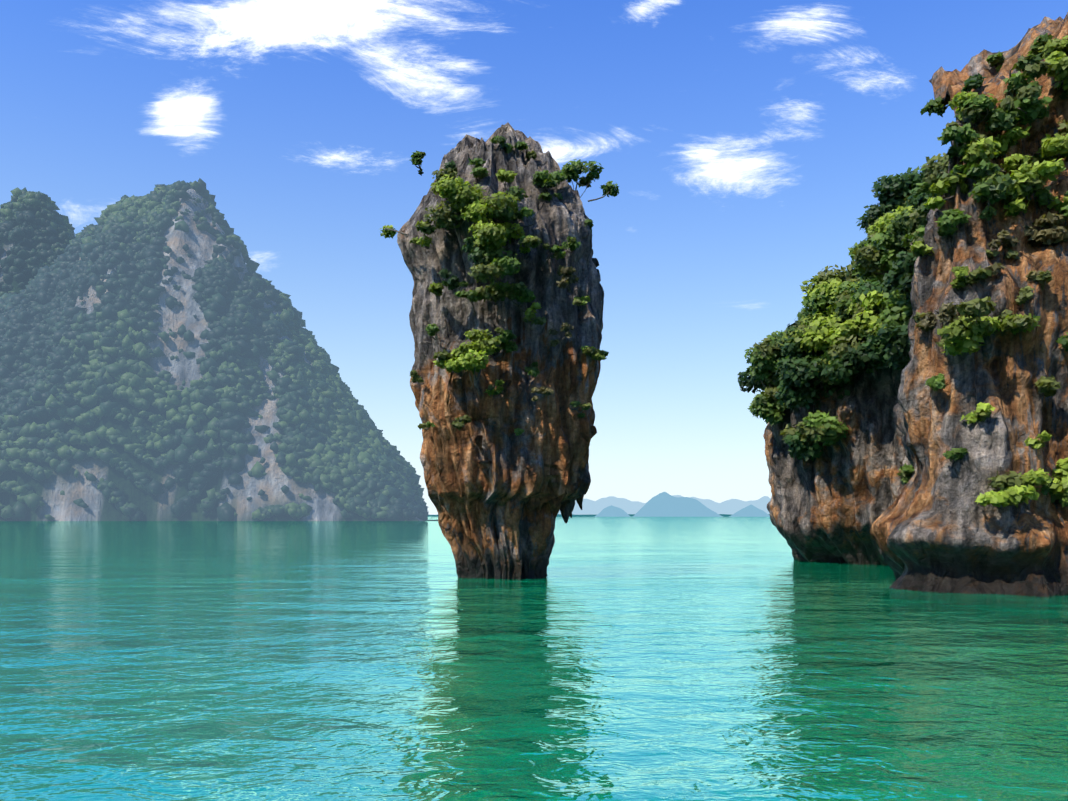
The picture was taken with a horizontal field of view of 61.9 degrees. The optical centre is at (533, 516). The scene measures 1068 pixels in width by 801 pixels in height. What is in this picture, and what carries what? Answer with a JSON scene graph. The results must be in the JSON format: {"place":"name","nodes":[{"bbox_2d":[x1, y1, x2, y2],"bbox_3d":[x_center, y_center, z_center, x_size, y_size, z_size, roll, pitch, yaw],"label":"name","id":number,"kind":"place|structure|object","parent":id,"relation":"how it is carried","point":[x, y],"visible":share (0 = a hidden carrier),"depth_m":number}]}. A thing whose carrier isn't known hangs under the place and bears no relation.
{"place":"outdoors","nodes":[
{"label":"outdoors","id":0,"kind":"place"},
{"bbox_2d":[0,187,75,296],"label":"island","id":1,"kind":"structure","parent":0,"point":[49,247]},
{"bbox_2d":[0,178,428,520],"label":"island","id":2,"kind":"structure","parent":0,"point":[332,439],"depth_m":519.94},
{"bbox_2d":[0,517,1067,800],"bbox_3d":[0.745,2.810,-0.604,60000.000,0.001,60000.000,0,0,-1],"label":"sea water","id":3,"kind":"structure","parent":0,"point":[678,659],"depth_m":16.10},
{"bbox_2d":[397,122,603,579],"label":"rock pillar","id":4,"kind":"structure","parent":3,"relation":"in","point":[500,495],"depth_m":38.33},
{"bbox_2d":[380,135,618,441],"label":"shrubs","id":5,"kind":"object","parent":4,"relation":"attached to","point":[484,248],"depth_m":36.53},
{"bbox_2d":[594,492,769,516],"bbox_3d":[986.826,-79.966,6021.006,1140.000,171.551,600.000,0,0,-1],"label":"islands","id":6,"kind":"object","parent":3,"relation":"on","point":[664,504],"visible":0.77,"depth_m":5835.74},
{"bbox_2d":[763,12,1067,596],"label":"rock cliff","id":7,"kind":"structure","parent":3,"relation":"in","point":[931,525],"depth_m":33.36},
{"bbox_2d":[737,33,1067,507],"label":"cliff vegetation","id":8,"kind":"object","parent":7,"relation":"on","point":[843,310],"depth_m":35.93},
{"bbox_2d":[0,0,1067,514],"label":"sky","id":9,"kind":"structure","parent":0,"point":[744,144]},
{"bbox_2d":[427,514,769,516],"bbox_3d":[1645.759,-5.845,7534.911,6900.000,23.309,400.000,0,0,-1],"label":"shore","id":10,"kind":"structure","parent":0,"point":[631,515],"depth_m":7393.19},
{"bbox_2d":[558,495,770,514],"bbox_3d":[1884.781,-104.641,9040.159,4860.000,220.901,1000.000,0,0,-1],"label":"islands","id":11,"kind":"object","parent":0,"point":[627,506],"visible":0.19,"depth_m":8776.09}
]}

